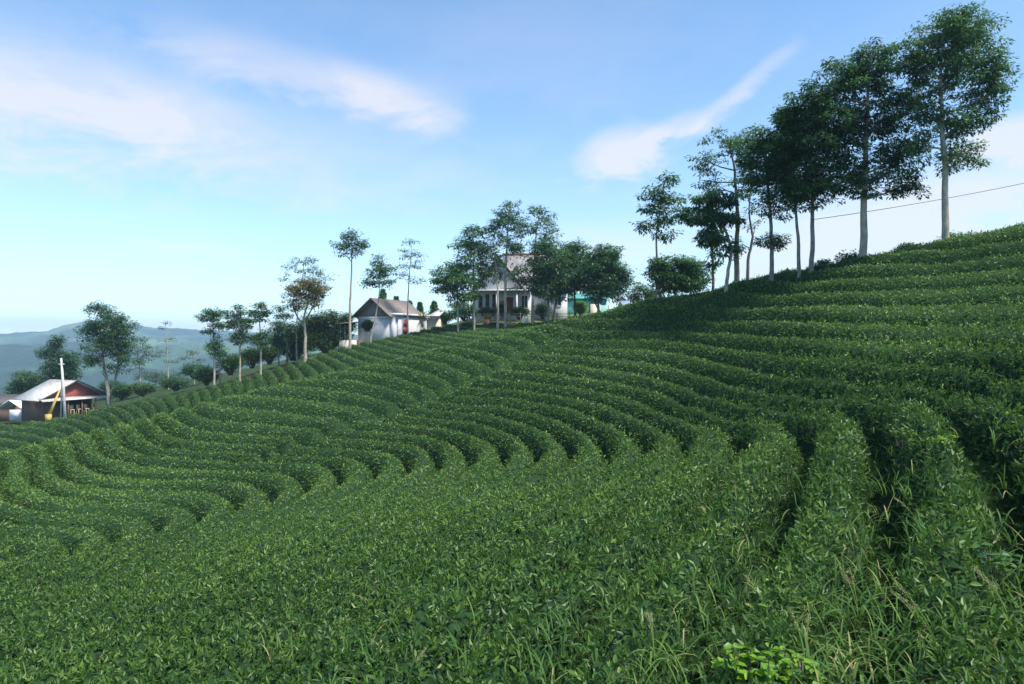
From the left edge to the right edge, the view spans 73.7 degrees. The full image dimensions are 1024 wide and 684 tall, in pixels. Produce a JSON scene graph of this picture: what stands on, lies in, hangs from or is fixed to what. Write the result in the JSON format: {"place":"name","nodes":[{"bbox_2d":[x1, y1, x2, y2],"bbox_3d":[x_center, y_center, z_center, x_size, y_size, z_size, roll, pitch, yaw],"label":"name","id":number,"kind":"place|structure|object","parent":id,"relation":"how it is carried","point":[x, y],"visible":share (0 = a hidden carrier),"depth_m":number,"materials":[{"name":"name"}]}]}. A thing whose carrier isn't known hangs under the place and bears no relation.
{"place":"outdoors","nodes":[
{"label":"outdoors","id":0,"kind":"place"},
{"bbox_2d":[0,318,1023,683],"bbox_3d":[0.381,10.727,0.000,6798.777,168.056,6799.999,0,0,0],"label":"ground","id":1,"kind":"structure","parent":0,"point":[16,352],"depth_m":1002.60,"materials":[{"name":"plant"}]},
{"bbox_2d":[0,370,49,393],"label":"tree","id":2,"kind":"object","parent":1,"relation":"on","point":[27,382],"visible":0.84,"depth_m":101.12,"materials":[{"name":"green plant"}]},
{"bbox_2d":[0,430,49,444],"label":"tea hedge","id":3,"kind":"object","parent":1,"relation":"on","point":[30,438],"visible":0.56,"depth_m":59.07,"materials":[{"name":"green plant"}]},
{"bbox_2d":[0,424,67,439],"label":"tea hedge","id":4,"kind":"object","parent":1,"relation":"on","point":[46,432],"visible":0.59,"depth_m":61.31,"materials":[{"name":"green plant"}]},
{"bbox_2d":[0,531,68,585],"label":"tea hedge","id":5,"kind":"object","parent":1,"relation":"on","point":[30,552],"visible":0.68,"depth_m":19.95,"materials":[{"name":"green plant"}]},
{"bbox_2d":[17,420,82,435],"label":"tea hedge","id":6,"kind":"object","parent":1,"relation":"on","point":[66,429],"visible":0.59,"depth_m":61.95,"materials":[{"name":"green plant"}]},
{"bbox_2d":[0,520,112,596],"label":"tea hedge","id":7,"kind":"object","parent":1,"relation":"on","point":[77,542],"visible":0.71,"depth_m":21.77,"materials":[{"name":"green plant"}]},
{"bbox_2d":[33,333,87,381],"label":"broadleaf tree","id":8,"kind":"object","parent":1,"relation":"on","point":[53,370],"visible":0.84,"depth_m":103.44,"materials":[{"name":"green plant"}]},
{"bbox_2d":[12,379,111,421],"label":"wooden hut","id":9,"kind":"object","parent":1,"relation":"on","point":[37,401],"visible":0.62,"depth_m":90.34,"materials":[{"name":"brown wood"}]},
{"bbox_2d":[46,417,95,433],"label":"tea hedge","id":10,"kind":"object","parent":1,"relation":"on","point":[85,427],"visible":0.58,"depth_m":61.25,"materials":[{"name":"green plant"}]},
{"bbox_2d":[0,470,156,613],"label":"tea hedge","id":11,"kind":"object","parent":1,"relation":"on","point":[128,533],"visible":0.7,"depth_m":23.65,"materials":[{"name":"green plant"}]},
{"bbox_2d":[0,449,197,619],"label":"tea hedge","id":12,"kind":"object","parent":1,"relation":"on","point":[165,520],"visible":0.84,"depth_m":25.61,"materials":[{"name":"green plant"}]},
{"bbox_2d":[72,300,141,406],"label":"broadleaf tree","id":13,"kind":"object","parent":1,"relation":"on","point":[117,341],"visible":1,"depth_m":91.59,"materials":[{"name":"green plant"}]},
{"bbox_2d":[0,442,235,628],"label":"tea hedge","id":14,"kind":"object","parent":1,"relation":"on","point":[205,508],"visible":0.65,"depth_m":27.27,"materials":[{"name":"green plant"}]},
{"bbox_2d":[0,437,270,639],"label":"tea hedge","id":15,"kind":"object","parent":1,"relation":"on","point":[244,499],"visible":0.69,"depth_m":27.98,"materials":[{"name":"green plant"}]},
{"bbox_2d":[121,381,156,396],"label":"shrub","id":16,"kind":"object","parent":1,"relation":"on","point":[140,389],"visible":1,"depth_m":91.43,"materials":[{"name":"green plant"}]},
{"bbox_2d":[120,335,158,397],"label":"broadleaf tree","id":17,"kind":"object","parent":1,"relation":"on","point":[143,356],"visible":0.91,"depth_m":103.95,"materials":[{"name":"green plant"}]},
{"bbox_2d":[0,431,304,661],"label":"tea hedge","id":18,"kind":"object","parent":1,"relation":"on","point":[282,491],"visible":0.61,"depth_m":28.13,"materials":[{"name":"green plant"}]},
{"bbox_2d":[0,426,337,677],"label":"tea hedge","id":19,"kind":"object","parent":1,"relation":"on","point":[317,481],"visible":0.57,"depth_m":25.11,"materials":[{"name":"green plant"}]},
{"bbox_2d":[157,375,193,390],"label":"shrub","id":20,"kind":"object","parent":1,"relation":"on","point":[177,383],"visible":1,"depth_m":89.38,"materials":[{"name":"green plant"}]},
{"bbox_2d":[0,422,373,683],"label":"tea hedge","id":21,"kind":"object","parent":1,"relation":"on","point":[351,475],"visible":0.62,"depth_m":20.12,"materials":[{"name":"green plant"}]},
{"bbox_2d":[0,416,407,683],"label":"tea hedge","id":22,"kind":"object","parent":1,"relation":"on","point":[388,470],"visible":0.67,"depth_m":17.83,"materials":[{"name":"green plant"}]},
{"bbox_2d":[190,363,221,385],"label":"shrub","id":23,"kind":"object","parent":1,"relation":"on","point":[205,373],"visible":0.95,"depth_m":83.57,"materials":[{"name":"green plant"}]},
{"bbox_2d":[193,305,228,385],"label":"broadleaf tree","id":24,"kind":"object","parent":1,"relation":"on","point":[208,316],"visible":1,"depth_m":73.88,"materials":[{"name":"green plant"}]},
{"bbox_2d":[212,353,247,375],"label":"shrub","id":25,"kind":"object","parent":1,"relation":"on","point":[230,366],"visible":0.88,"depth_m":83.59,"materials":[{"name":"green plant"}]},
{"bbox_2d":[221,304,253,380],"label":"broadleaf tree","id":26,"kind":"object","parent":1,"relation":"on","point":[245,326],"visible":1,"depth_m":76.79,"materials":[{"name":"green plant"}]},
{"bbox_2d":[45,412,438,683],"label":"tea hedge","id":27,"kind":"object","parent":1,"relation":"on","point":[417,461],"visible":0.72,"depth_m":16.98,"materials":[{"name":"green plant"}]},
{"bbox_2d":[169,406,327,446],"bbox_3d":[-16.960,4.910,40.233,18.343,1.599,3.008,0,0,41],"label":"tea hedge","id":28,"kind":"object","parent":1,"relation":"on","point":[305,437],"visible":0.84,"depth_m":38.41,"materials":[{"name":"green plant"}]},
{"bbox_2d":[246,300,277,374],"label":"broadleaf tree","id":29,"kind":"object","parent":1,"relation":"on","point":[260,336],"visible":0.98,"depth_m":77.85,"materials":[{"name":"green plant"}]},
{"bbox_2d":[192,401,350,437],"bbox_3d":[-15.858,4.524,40.824,17.846,1.624,3.055,0,0,40],"label":"tea hedge","id":30,"kind":"object","parent":1,"relation":"on","point":[327,426],"visible":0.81,"depth_m":39.56,"materials":[{"name":"green plant"}]},
{"bbox_2d":[80,428,469,683],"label":"tea hedge","id":31,"kind":"object","parent":1,"relation":"on","point":[449,461],"visible":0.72,"depth_m":13.27,"materials":[{"name":"green plant"}]},
{"bbox_2d":[265,320,289,366],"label":"broadleaf tree","id":32,"kind":"object","parent":1,"relation":"on","point":[278,342],"visible":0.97,"depth_m":81.89,"materials":[{"name":"green plant"}]},
{"bbox_2d":[271,304,301,363],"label":"broadleaf tree","id":33,"kind":"object","parent":1,"relation":"on","point":[289,333],"visible":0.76,"depth_m":89.78,"materials":[{"name":"green plant"}]},
{"bbox_2d":[269,321,317,360],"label":"thicket","id":34,"kind":"object","parent":1,"relation":"on","point":[292,350],"visible":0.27,"depth_m":91.40,"materials":[{"name":"green plant"}]},
{"bbox_2d":[214,394,381,427],"bbox_3d":[-14.084,4.049,41.283,17.861,1.647,2.731,0,0,39],"label":"tea hedge","id":35,"kind":"object","parent":1,"relation":"on","point":[350,415],"visible":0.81,"depth_m":40.10,"materials":[{"name":"green plant"}]},
{"bbox_2d":[280,273,332,362],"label":"broadleaf tree","id":36,"kind":"object","parent":1,"relation":"on","point":[314,289],"visible":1,"depth_m":78.72,"materials":[{"name":"green plant"}]},
{"bbox_2d":[274,255,339,361],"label":"broadleaf tree","id":37,"kind":"object","parent":1,"relation":"on","point":[313,268],"visible":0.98,"depth_m":87.91,"materials":[{"name":"green plant"}]},
{"bbox_2d":[121,420,503,683],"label":"tea hedge","id":38,"kind":"object","parent":1,"relation":"on","point":[481,458],"visible":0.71,"depth_m":14.02,"materials":[{"name":"green plant"}]},
{"bbox_2d":[242,384,403,419],"bbox_3d":[-12.641,3.632,41.970,17.499,1.975,2.315,0,0,39],"label":"tea hedge","id":39,"kind":"object","parent":1,"relation":"on","point":[380,408],"visible":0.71,"depth_m":40.45,"materials":[{"name":"green plant"}]},
{"bbox_2d":[289,308,359,353],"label":"thicket","id":40,"kind":"object","parent":1,"relation":"on","point":[324,339],"visible":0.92,"depth_m":87.20,"materials":[{"name":"green plant"}]},
{"bbox_2d":[270,377,424,412],"bbox_3d":[-11.258,3.212,42.563,16.953,2.076,1.988,0,0,41],"label":"tea hedge","id":41,"kind":"object","parent":1,"relation":"on","point":[403,401],"visible":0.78,"depth_m":40.69,"materials":[{"name":"green plant"}]},
{"bbox_2d":[327,349,369,367],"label":"tea hedge","id":42,"kind":"object","parent":1,"relation":"on","point":[347,360],"visible":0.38,"depth_m":70.77,"materials":[{"name":"green plant"}]},
{"bbox_2d":[329,227,369,348],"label":"broadleaf tree","id":43,"kind":"object","parent":1,"relation":"on","point":[359,244],"visible":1,"depth_m":79.85,"materials":[{"name":"green plant"}]},
{"bbox_2d":[172,412,535,683],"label":"tea hedge","id":44,"kind":"object","parent":1,"relation":"on","point":[515,456],"visible":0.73,"depth_m":12.84,"materials":[{"name":"green plant"}]},
{"bbox_2d":[337,346,389,363],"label":"tea hedge","id":45,"kind":"object","parent":1,"relation":"on","point":[365,357],"visible":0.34,"depth_m":71.80,"materials":[{"name":"green plant"}]},
{"bbox_2d":[306,370,438,405],"bbox_3d":[-9.794,2.789,43.134,15.711,2.064,1.857,0,0,42],"label":"tea hedge","id":46,"kind":"object","parent":1,"relation":"on","point":[424,395],"visible":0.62,"depth_m":40.57,"materials":[{"name":"green plant"}]},
{"bbox_2d":[357,254,400,342],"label":"broadleaf tree","id":47,"kind":"object","parent":1,"relation":"on","point":[379,270],"visible":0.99,"depth_m":81.79,"materials":[{"name":"green plant"}]},
{"bbox_2d":[187,406,572,683],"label":"tea hedge","id":48,"kind":"object","parent":1,"relation":"on","point":[549,454],"visible":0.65,"depth_m":13.63,"materials":[{"name":"green plant"}]},
{"bbox_2d":[351,298,429,344],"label":"house","id":49,"kind":"structure","parent":1,"relation":"on","point":[391,319],"depth_m":87.33,"materials":[{"name":"white paint"}]},
{"bbox_2d":[333,363,458,396],"bbox_3d":[-8.286,2.331,43.393,14.811,1.967,1.805,0,0,44],"label":"tea hedge","id":50,"kind":"object","parent":1,"relation":"on","point":[437,386],"visible":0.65,"depth_m":40.70,"materials":[{"name":"green plant"}]},
{"bbox_2d":[393,238,428,333],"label":"broadleaf tree","id":51,"kind":"object","parent":1,"relation":"on","point":[414,254],"visible":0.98,"depth_m":85.93,"materials":[{"name":"green plant"}]},
{"bbox_2d":[232,400,605,683],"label":"tea hedge","id":52,"kind":"object","parent":1,"relation":"on","point":[582,451],"visible":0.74,"depth_m":12.46,"materials":[{"name":"green plant"}]},
{"bbox_2d":[370,358,474,388],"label":"tea hedge","id":53,"kind":"object","parent":1,"relation":"on","point":[455,378],"visible":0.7,"depth_m":40.82,"materials":[{"name":"green plant"}]},
{"bbox_2d":[398,351,493,380],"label":"tea hedge","id":54,"kind":"object","parent":1,"relation":"on","point":[473,370],"visible":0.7,"depth_m":40.97,"materials":[{"name":"green plant"}]},
{"bbox_2d":[428,260,486,332],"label":"broadleaf tree","id":55,"kind":"object","parent":1,"relation":"on","point":[448,281],"visible":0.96,"depth_m":82.35,"materials":[{"name":"green plant"}]},
{"bbox_2d":[279,392,649,683],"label":"tea hedge","id":56,"kind":"object","parent":1,"relation":"on","point":[618,449],"visible":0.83,"depth_m":11.14,"materials":[{"name":"green plant"}]},
{"bbox_2d":[416,345,513,370],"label":"tea hedge","id":57,"kind":"object","parent":1,"relation":"on","point":[495,362],"visible":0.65,"depth_m":41.32,"materials":[{"name":"green plant"}]},
{"bbox_2d":[446,224,495,330],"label":"broadleaf tree","id":58,"kind":"object","parent":1,"relation":"on","point":[472,245],"visible":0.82,"depth_m":83.47,"materials":[{"name":"green plant"}]},
{"bbox_2d":[447,340,524,363],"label":"tea hedge","id":59,"kind":"object","parent":1,"relation":"on","point":[510,354],"visible":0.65,"depth_m":41.79,"materials":[{"name":"green plant"}]},
{"bbox_2d":[477,243,507,328],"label":"broadleaf tree","id":60,"kind":"object","parent":1,"relation":"on","point":[495,257],"visible":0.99,"depth_m":82.91,"materials":[{"name":"green plant"}]},
{"bbox_2d":[471,334,542,354],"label":"tea hedge","id":61,"kind":"object","parent":1,"relation":"on","point":[527,346],"visible":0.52,"depth_m":42.14,"materials":[{"name":"green plant"}]},
{"bbox_2d":[479,199,537,327],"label":"broadleaf tree","id":62,"kind":"object","parent":1,"relation":"on","point":[514,247],"visible":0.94,"depth_m":83.85,"materials":[{"name":"green plant"}]},
{"bbox_2d":[0,405,1023,683],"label":"wild grass","id":63,"kind":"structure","parent":1,"relation":"on","point":[854,665],"depth_m":6.33,"materials":[{"name":"plant"}]},
{"bbox_2d":[348,386,685,683],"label":"tea hedge","id":64,"kind":"object","parent":1,"relation":"on","point":[661,450],"visible":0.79,"depth_m":9.95,"materials":[{"name":"green plant"}]},
{"bbox_2d":[495,328,559,348],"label":"tea hedge","id":65,"kind":"object","parent":1,"relation":"on","point":[542,340],"visible":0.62,"depth_m":42.29,"materials":[{"name":"green plant"}]},
{"bbox_2d":[518,204,566,323],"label":"broadleaf tree","id":66,"kind":"object","parent":1,"relation":"on","point":[552,231],"visible":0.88,"depth_m":84.85,"materials":[{"name":"green plant"}]},
{"bbox_2d":[520,324,573,340],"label":"tea hedge","id":67,"kind":"object","parent":1,"relation":"on","point":[561,332],"visible":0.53,"depth_m":42.38,"materials":[{"name":"green plant"}]},
{"bbox_2d":[514,238,580,322],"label":"round tree","id":68,"kind":"object","parent":1,"relation":"on","point":[547,282],"visible":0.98,"depth_m":80.20,"materials":[{"name":"green plant"}]},
{"bbox_2d":[559,237,592,317],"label":"round tree","id":69,"kind":"object","parent":1,"relation":"on","point":[575,256],"visible":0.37,"depth_m":82.23,"materials":[{"name":"green plant"}]},
{"bbox_2d":[440,375,738,683],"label":"tea hedge","id":70,"kind":"object","parent":1,"relation":"on","point":[663,511],"visible":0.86,"depth_m":9.50,"materials":[{"name":"green plant"}]},
{"bbox_2d":[566,242,636,312],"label":"round tree","id":71,"kind":"object","parent":1,"relation":"on","point":[601,264],"visible":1,"depth_m":78.98,"materials":[{"name":"green plant"}]},
{"bbox_2d":[624,282,655,302],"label":"shrub","id":72,"kind":"object","parent":1,"relation":"on","point":[638,295],"visible":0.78,"depth_m":69.63,"materials":[{"name":"green plant"}]},
{"bbox_2d":[489,368,808,683],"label":"tea hedge","id":73,"kind":"object","parent":1,"relation":"on","point":[758,446],"visible":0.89,"depth_m":8.67,"materials":[{"name":"green plant"}]},
{"bbox_2d":[628,612,684,681],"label":"seeding grass","id":74,"kind":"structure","parent":1,"relation":"on","point":[652,653],"depth_m":6.00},
{"bbox_2d":[628,170,688,297],"bbox_3d":[12.880,-7.473,59.941,5.503,15.104,3.747,0,0,0],"label":"layered tree","id":75,"kind":"object","parent":1,"relation":"on","point":[651,209],"visible":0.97,"depth_m":59.68,"materials":[{"name":"green plant"}]},
{"bbox_2d":[641,253,716,296],"bbox_3d":[13.581,-3.561,56.156,6.455,7.628,4.100,0,0,0],"label":"bush","id":76,"kind":"object","parent":1,"relation":"on","point":[686,278],"visible":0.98,"depth_m":55.40,"materials":[{"name":"green plant"}]},
{"bbox_2d":[508,359,887,683],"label":"tea hedge","id":77,"kind":"object","parent":1,"relation":"on","point":[839,434],"visible":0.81,"depth_m":8.49,"materials":[{"name":"green plant"}]},
{"bbox_2d":[668,187,746,292],"bbox_3d":[10.447,-4.956,36.334,4.130,6.704,2.894,0,0,0],"label":"broadleaf tree","id":78,"kind":"object","parent":1,"relation":"on","point":[711,200],"visible":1,"depth_m":36.30,"materials":[{"name":"green plant"}]},
{"bbox_2d":[693,204,730,290],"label":"broadleaf tree","id":79,"kind":"object","parent":1,"relation":"on","point":[713,265],"visible":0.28,"depth_m":38.94,"materials":[{"name":"green plant"}]},
{"bbox_2d":[684,126,756,282],"bbox_3d":[11.801,-6.878,37.330,4.950,9.596,3.051,0,0,0],"label":"broadleaf tree","id":80,"kind":"object","parent":1,"relation":"on","point":[709,183],"visible":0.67,"depth_m":37.42,"materials":[{"name":"green plant"}]},
{"bbox_2d":[731,177,766,278],"bbox_3d":[12.880,-5.772,37.055,2.067,7.153,1.634,0,0,0],"label":"broadleaf tree","id":81,"kind":"object","parent":1,"relation":"on","point":[751,228],"visible":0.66,"depth_m":36.96,"materials":[{"name":"green plant"}]},
{"bbox_2d":[711,642,794,683],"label":"leafy weed","id":82,"kind":"object","parent":1,"relation":"on","point":[730,649],"visible":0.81,"depth_m":5.33,"materials":[{"name":"green plant"}]},
{"bbox_2d":[730,123,801,280],"bbox_3d":[12.996,-6.556,35.002,3.671,8.963,2.801,0,0,0],"label":"broadleaf tree","id":83,"kind":"object","parent":1,"relation":"on","point":[750,163],"visible":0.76,"depth_m":34.84,"materials":[{"name":"green plant"}]},
{"bbox_2d":[515,351,1023,683],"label":"tea hedge","id":84,"kind":"object","parent":1,"relation":"on","point":[897,415],"visible":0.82,"depth_m":7.86,"materials":[{"name":"green plant"}]},
{"bbox_2d":[536,346,1023,596],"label":"tea hedge","id":85,"kind":"object","parent":1,"relation":"on","point":[973,424],"visible":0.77,"depth_m":13.71,"materials":[{"name":"green plant"}]},
{"bbox_2d":[553,337,1023,418],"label":"tea hedge","id":86,"kind":"object","parent":1,"relation":"on","point":[961,379],"visible":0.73,"depth_m":17.62,"materials":[{"name":"green plant"}]},
{"bbox_2d":[756,102,821,277],"bbox_3d":[13.807,-7.049,33.993,3.268,9.790,2.656,0,0,0],"label":"broadleaf tree","id":87,"kind":"object","parent":1,"relation":"on","point":[771,158],"visible":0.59,"depth_m":33.77,"materials":[{"name":"green plant"}]},
{"bbox_2d":[567,327,1023,389],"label":"tea hedge","id":88,"kind":"object","parent":1,"relation":"on","point":[1007,364],"visible":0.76,"depth_m":18.90,"materials":[{"name":"green plant"}]},
{"bbox_2d":[777,646,825,683],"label":"leafy weed","id":89,"kind":"object","parent":1,"relation":"on","point":[797,662],"visible":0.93,"depth_m":5.22,"materials":[{"name":"green plant"}]},
{"bbox_2d":[583,311,1023,353],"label":"tea hedge","id":90,"kind":"object","parent":1,"relation":"on","point":[812,329],"visible":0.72,"depth_m":22.11,"materials":[{"name":"green plant"}]},
{"bbox_2d":[764,91,851,271],"bbox_3d":[14.539,-7.273,33.521,4.005,10.149,3.696,0,0,31],"label":"broadleaf tree","id":91,"kind":"object","parent":1,"relation":"on","point":[795,190],"visible":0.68,"depth_m":33.23,"materials":[{"name":"green plant"}]},
{"bbox_2d":[771,611,844,683],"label":"seeding grass","id":92,"kind":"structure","parent":1,"relation":"on","point":[807,649],"depth_m":5.48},
{"bbox_2d":[599,295,1023,327],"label":"tea hedge","id":93,"kind":"object","parent":1,"relation":"on","point":[911,314],"visible":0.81,"depth_m":24.73,"materials":[{"name":"green plant"}]},
{"bbox_2d":[608,279,1023,309],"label":"tea hedge","id":94,"kind":"object","parent":1,"relation":"on","point":[730,298],"visible":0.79,"depth_m":26.93,"materials":[{"name":"green plant"}]},
{"bbox_2d":[659,266,1023,298],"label":"tea hedge","id":95,"kind":"object","parent":1,"relation":"on","point":[1007,276],"visible":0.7,"depth_m":27.47,"materials":[{"name":"green plant"}]},
{"bbox_2d":[789,37,935,256],"bbox_3d":[16.646,-8.663,32.489,6.699,11.740,4.329,0,0,0],"label":"broadleaf tree","id":96,"kind":"object","parent":1,"relation":"on","point":[852,80],"visible":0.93,"depth_m":32.18,"materials":[{"name":"green plant"}]},
{"bbox_2d":[749,251,1023,283],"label":"tea hedge","id":97,"kind":"object","parent":1,"relation":"on","point":[892,269],"visible":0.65,"depth_m":28.40,"materials":[{"name":"green plant"}]},
{"bbox_2d":[796,239,1023,271],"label":"tea hedge","id":98,"kind":"object","parent":1,"relation":"on","point":[930,257],"visible":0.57,"depth_m":28.30,"materials":[{"name":"green plant"}]},
{"bbox_2d":[889,583,991,672],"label":"seeding grass","id":99,"kind":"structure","parent":1,"relation":"on","point":[927,640],"depth_m":5.37,"materials":[{"name":"plant"}]},
{"bbox_2d":[879,223,1023,253],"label":"tea hedge","id":100,"kind":"object","parent":1,"relation":"on","point":[1009,234],"visible":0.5,"depth_m":28.38,"materials":[{"name":"green plant"}]},
{"bbox_2d":[886,0,1023,238],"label":"broadleaf tree","id":101,"kind":"object","parent":1,"relation":"on","point":[957,33],"visible":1,"depth_m":30.25,"materials":[{"name":"green plant"}]},
{"bbox_2d":[950,542,1023,589],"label":"leafy weed","id":102,"kind":"object","parent":1,"relation":"on","point":[1005,559],"visible":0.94,"depth_m":6.33,"materials":[{"name":"green plant"}]},
{"bbox_2d":[972,566,1023,629],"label":"seeding grass","id":103,"kind":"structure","parent":1,"relation":"on","point":[1008,620],"depth_m":5.60,"materials":[{"name":"plant"}]},
{"bbox_2d":[0,0,1023,334],"label":"sky","id":104,"kind":"structure","parent":0,"point":[161,160],"materials":[{"name":"blue"}]},
{"bbox_2d":[449,312,595,325],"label":"yard ground","id":105,"kind":"structure","parent":0,"point":[511,321],"depth_m":92.35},
{"bbox_2d":[469,252,566,322],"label":"white house","id":106,"kind":"structure","parent":105,"relation":"on","point":[489,293],"depth_m":91.81,"materials":[{"name":"paint"}]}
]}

